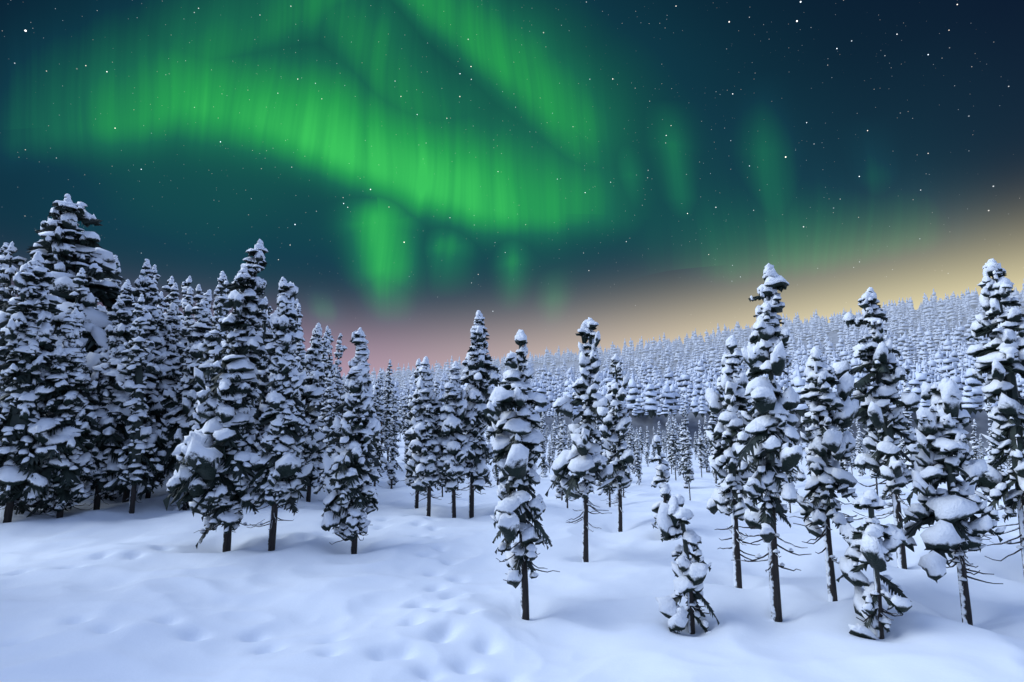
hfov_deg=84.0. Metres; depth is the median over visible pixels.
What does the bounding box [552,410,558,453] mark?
spruce
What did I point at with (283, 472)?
spruce tree
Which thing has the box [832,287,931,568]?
spruce tree
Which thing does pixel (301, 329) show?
spruce
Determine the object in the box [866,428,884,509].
forest spruce
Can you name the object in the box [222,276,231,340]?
spruce
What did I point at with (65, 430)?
spruce tree
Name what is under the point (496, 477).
spruce
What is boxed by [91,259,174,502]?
spruce tree
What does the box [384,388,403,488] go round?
forest spruce
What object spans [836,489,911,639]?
spruce tree
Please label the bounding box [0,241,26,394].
forest spruce
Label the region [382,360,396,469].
forest spruce
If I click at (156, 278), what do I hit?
forest spruce
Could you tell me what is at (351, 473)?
spruce tree
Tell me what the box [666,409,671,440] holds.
forest spruce
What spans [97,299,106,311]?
forest spruce
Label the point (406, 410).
forest spruce
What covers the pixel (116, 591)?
snow ground
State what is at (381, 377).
forest spruce
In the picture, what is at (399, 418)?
forest spruce
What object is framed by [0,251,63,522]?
spruce tree
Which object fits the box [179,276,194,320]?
spruce
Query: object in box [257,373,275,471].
forest spruce
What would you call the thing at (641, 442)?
spruce
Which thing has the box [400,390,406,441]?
forest spruce
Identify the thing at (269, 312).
spruce
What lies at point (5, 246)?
spruce
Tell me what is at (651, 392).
fell forest trees
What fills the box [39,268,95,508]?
spruce
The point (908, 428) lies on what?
forest spruce
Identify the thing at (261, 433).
forest spruce
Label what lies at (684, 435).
spruce
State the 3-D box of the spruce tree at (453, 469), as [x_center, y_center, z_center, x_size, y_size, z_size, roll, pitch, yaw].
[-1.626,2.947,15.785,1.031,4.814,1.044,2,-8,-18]
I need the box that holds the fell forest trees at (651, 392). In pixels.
[342,279,1023,460]
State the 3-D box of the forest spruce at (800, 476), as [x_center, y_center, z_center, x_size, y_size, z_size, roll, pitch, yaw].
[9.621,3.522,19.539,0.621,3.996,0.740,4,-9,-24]
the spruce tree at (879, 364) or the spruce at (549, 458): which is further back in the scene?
the spruce at (549, 458)
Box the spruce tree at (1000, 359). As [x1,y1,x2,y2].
[965,258,1023,572]
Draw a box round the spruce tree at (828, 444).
[789,347,862,601]
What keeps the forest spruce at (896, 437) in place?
on the snow ground
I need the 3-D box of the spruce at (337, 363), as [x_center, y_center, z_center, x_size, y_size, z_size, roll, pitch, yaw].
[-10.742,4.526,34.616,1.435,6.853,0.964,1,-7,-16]
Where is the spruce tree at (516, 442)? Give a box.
[482,329,559,619]
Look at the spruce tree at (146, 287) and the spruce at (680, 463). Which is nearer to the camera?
the spruce tree at (146, 287)
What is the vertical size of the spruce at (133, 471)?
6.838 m
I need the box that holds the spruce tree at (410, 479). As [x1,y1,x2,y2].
[398,358,440,508]
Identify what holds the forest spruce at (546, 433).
on the snow ground
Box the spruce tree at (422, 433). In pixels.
[405,356,442,516]
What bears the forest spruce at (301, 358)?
on the snow ground
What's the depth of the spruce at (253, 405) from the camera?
17.67 m
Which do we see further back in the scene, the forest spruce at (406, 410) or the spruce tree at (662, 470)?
the forest spruce at (406, 410)
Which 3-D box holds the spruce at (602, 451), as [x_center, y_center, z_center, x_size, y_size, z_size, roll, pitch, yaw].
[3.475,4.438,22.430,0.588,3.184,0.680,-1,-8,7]
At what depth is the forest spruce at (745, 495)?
13.67 m
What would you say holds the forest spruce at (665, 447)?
on the snow ground
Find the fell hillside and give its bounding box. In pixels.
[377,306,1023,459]
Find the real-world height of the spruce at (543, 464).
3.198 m
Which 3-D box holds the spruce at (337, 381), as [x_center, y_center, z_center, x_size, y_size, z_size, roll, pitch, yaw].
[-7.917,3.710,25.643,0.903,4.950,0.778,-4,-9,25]
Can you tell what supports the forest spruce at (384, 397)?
on the snow ground
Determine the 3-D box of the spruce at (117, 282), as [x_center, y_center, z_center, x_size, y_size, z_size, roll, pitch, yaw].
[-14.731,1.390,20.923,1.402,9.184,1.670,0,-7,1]
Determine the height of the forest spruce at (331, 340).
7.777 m
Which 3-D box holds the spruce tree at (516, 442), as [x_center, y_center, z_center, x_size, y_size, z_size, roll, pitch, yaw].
[-0.001,2.082,8.303,1.228,4.581,1.046,4,-9,-28]
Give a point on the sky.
(413, 168)
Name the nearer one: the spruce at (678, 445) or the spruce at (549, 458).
the spruce at (549, 458)
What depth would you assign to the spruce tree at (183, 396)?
17.50 m
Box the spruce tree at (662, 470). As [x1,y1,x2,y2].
[648,435,680,539]
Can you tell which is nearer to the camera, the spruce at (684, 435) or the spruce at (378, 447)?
the spruce at (378, 447)
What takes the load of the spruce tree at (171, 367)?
on the snow ground
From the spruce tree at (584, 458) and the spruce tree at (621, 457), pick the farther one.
the spruce tree at (621, 457)
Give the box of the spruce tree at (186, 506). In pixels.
[170,492,193,510]
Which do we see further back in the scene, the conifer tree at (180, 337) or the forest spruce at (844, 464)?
the conifer tree at (180, 337)
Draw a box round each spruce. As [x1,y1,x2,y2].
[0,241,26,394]
[0,242,16,310]
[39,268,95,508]
[92,277,100,310]
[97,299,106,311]
[100,255,121,309]
[103,294,163,513]
[152,264,163,317]
[157,291,168,312]
[161,276,182,318]
[164,282,182,340]
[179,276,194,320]
[179,287,195,354]
[186,271,227,490]
[193,284,203,343]
[208,277,228,385]
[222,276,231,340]
[251,387,264,482]
[254,296,273,437]
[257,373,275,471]
[259,355,268,451]
[267,308,272,342]
[289,340,310,508]
[293,303,302,393]
[295,299,305,348]
[313,372,340,493]
[317,332,328,481]
[317,348,338,476]
[321,326,338,405]
[327,329,336,451]
[332,368,344,450]
[333,369,343,451]
[334,333,346,401]
[336,359,343,416]
[337,380,345,446]
[370,390,386,486]
[371,377,385,458]
[378,368,384,401]
[381,382,387,443]
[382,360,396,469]
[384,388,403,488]
[398,393,402,438]
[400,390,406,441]
[402,386,412,470]
[434,379,439,416]
[437,460,444,496]
[485,424,491,441]
[492,415,500,484]
[537,412,549,476]
[540,415,546,453]
[545,426,548,446]
[547,441,553,472]
[551,434,554,466]
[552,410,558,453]
[555,413,567,499]
[560,420,572,507]
[568,430,571,449]
[595,418,604,484]
[598,407,615,506]
[627,426,636,473]
[628,417,635,473]
[630,432,642,484]
[635,440,641,472]
[639,427,644,460]
[644,427,649,466]
[651,440,655,457]
[656,421,663,460]
[663,433,667,456]
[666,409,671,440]
[666,418,670,460]
[666,427,672,472]
[669,417,679,480]
[674,418,680,470]
[677,425,684,477]
[678,403,693,488]
[681,429,693,499]
[693,433,697,453]
[696,420,706,476]
[703,416,710,471]
[707,411,717,483]
[718,402,727,484]
[738,416,751,501]
[782,386,806,482]
[783,442,798,512]
[838,428,855,489]
[848,421,856,474]
[855,419,865,475]
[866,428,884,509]
[876,429,904,510]
[898,431,905,465]
[900,376,917,487]
[969,419,980,487]
[978,434,985,458]
[982,400,1006,472]
[985,428,994,456]
[1005,449,1011,467]
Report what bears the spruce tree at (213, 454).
on the snow ground
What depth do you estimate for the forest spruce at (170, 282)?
36.05 m
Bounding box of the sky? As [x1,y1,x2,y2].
[0,0,1023,377]
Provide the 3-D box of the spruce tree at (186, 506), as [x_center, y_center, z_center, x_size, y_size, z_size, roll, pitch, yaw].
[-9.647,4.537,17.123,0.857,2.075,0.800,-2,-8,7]
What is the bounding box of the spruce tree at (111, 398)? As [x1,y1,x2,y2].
[80,279,138,509]
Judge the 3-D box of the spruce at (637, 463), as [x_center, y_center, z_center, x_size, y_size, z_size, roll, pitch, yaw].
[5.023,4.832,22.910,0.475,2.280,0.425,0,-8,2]
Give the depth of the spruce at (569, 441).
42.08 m
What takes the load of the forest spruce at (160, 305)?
on the snow ground
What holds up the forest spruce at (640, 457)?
on the snow ground
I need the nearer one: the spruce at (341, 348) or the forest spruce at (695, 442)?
the spruce at (341, 348)
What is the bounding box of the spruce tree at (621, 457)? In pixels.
[599,354,634,531]
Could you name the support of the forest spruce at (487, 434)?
on the snow ground
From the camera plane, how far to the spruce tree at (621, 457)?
13.51 m
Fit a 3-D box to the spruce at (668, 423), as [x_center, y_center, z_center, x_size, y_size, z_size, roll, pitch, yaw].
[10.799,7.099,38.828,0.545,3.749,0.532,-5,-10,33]
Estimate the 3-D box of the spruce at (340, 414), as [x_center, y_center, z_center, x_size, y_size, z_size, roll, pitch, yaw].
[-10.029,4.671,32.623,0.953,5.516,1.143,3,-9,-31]
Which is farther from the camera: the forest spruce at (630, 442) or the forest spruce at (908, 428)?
the forest spruce at (630, 442)
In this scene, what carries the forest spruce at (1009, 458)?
on the snow ground
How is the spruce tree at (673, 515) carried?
on the snow ground
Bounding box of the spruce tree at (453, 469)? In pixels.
[435,361,470,517]
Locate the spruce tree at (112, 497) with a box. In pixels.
[101,492,122,499]
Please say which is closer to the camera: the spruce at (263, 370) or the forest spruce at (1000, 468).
the forest spruce at (1000, 468)
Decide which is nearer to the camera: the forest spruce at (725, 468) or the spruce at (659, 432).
the forest spruce at (725, 468)
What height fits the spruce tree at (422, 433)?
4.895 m
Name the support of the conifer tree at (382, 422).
on the snow ground
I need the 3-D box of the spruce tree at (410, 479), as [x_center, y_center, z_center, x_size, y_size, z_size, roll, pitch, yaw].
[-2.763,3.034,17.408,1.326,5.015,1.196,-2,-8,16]
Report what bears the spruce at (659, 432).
on the snow ground
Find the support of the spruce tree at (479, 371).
on the snow ground
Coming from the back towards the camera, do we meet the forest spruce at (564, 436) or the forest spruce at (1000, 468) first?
the forest spruce at (1000, 468)
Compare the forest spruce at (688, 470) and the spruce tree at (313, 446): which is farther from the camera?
the spruce tree at (313, 446)
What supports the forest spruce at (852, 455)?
on the snow ground
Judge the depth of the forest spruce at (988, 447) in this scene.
41.85 m
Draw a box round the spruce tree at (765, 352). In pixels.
[732,263,809,621]
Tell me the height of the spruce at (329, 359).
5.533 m
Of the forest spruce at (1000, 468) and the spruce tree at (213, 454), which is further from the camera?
the forest spruce at (1000, 468)
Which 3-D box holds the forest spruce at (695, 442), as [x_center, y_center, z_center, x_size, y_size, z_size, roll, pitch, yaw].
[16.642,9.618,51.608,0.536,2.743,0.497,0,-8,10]
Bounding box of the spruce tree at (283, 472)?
[245,277,312,550]
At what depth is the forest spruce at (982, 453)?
36.59 m
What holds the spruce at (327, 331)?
on the snow ground
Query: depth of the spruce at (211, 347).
16.49 m
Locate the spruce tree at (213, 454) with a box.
[163,239,267,551]
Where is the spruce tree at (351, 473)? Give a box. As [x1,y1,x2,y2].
[321,327,381,553]
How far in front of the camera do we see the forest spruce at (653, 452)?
45.98 m
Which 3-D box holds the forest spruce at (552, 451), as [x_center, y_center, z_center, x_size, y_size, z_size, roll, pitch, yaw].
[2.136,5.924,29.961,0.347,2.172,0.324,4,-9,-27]
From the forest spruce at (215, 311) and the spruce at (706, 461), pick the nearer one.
the forest spruce at (215, 311)
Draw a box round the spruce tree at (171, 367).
[145,302,186,498]
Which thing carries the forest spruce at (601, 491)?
on the snow ground
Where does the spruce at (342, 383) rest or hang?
on the snow ground
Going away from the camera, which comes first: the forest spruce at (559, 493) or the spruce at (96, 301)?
the forest spruce at (559, 493)
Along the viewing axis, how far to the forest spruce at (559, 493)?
19.02 m
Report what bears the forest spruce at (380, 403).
on the snow ground
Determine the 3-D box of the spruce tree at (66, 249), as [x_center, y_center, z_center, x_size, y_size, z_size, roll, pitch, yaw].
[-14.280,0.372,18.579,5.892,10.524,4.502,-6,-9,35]
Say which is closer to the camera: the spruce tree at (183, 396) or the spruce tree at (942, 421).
the spruce tree at (942, 421)
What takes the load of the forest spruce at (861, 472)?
on the snow ground
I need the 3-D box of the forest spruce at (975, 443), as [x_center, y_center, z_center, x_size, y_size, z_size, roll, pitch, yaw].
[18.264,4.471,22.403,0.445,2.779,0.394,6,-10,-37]
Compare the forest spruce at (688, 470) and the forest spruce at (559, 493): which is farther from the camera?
the forest spruce at (559, 493)
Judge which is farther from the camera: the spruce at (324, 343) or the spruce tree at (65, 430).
the spruce at (324, 343)
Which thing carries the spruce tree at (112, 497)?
on the snow ground
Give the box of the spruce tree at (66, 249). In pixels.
[0,194,138,394]
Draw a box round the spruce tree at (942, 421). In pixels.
[891,377,1006,625]
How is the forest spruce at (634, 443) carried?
on the snow ground
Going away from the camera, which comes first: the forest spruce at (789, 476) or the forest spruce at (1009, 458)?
the forest spruce at (789, 476)
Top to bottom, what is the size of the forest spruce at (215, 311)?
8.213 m
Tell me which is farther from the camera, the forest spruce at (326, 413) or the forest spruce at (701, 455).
the forest spruce at (701, 455)
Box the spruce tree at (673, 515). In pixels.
[655,494,719,634]
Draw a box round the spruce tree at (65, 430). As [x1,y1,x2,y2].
[0,308,102,517]
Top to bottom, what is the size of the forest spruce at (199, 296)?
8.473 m
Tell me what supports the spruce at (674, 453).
on the snow ground
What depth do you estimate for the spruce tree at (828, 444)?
7.86 m
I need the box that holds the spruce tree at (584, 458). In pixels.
[545,317,613,561]
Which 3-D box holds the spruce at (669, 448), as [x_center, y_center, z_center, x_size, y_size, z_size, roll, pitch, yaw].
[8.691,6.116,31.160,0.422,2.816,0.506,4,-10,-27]
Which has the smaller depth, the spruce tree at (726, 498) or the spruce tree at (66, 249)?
the spruce tree at (726, 498)
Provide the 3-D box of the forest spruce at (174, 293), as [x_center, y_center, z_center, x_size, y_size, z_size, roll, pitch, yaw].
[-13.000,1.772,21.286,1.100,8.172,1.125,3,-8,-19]
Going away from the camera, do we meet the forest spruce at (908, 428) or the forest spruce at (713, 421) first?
the forest spruce at (908, 428)
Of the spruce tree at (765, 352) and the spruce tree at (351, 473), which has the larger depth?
the spruce tree at (351, 473)
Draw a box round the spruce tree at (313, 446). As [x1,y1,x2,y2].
[299,323,328,501]
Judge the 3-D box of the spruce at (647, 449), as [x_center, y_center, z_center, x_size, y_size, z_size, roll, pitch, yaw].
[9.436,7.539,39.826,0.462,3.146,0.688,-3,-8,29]
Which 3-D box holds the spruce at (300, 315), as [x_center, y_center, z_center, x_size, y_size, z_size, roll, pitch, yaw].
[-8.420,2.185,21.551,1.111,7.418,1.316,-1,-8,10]
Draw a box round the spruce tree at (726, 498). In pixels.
[705,334,759,588]
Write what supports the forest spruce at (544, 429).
on the snow ground
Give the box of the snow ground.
[0,431,1023,681]
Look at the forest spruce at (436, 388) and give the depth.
30.28 m
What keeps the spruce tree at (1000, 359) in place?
on the snow ground
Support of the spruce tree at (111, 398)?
on the snow ground
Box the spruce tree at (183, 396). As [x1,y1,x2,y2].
[137,289,212,510]
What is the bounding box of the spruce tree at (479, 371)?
[456,310,502,518]
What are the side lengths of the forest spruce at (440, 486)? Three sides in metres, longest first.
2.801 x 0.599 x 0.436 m
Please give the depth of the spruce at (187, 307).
23.89 m
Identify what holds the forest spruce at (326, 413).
on the snow ground

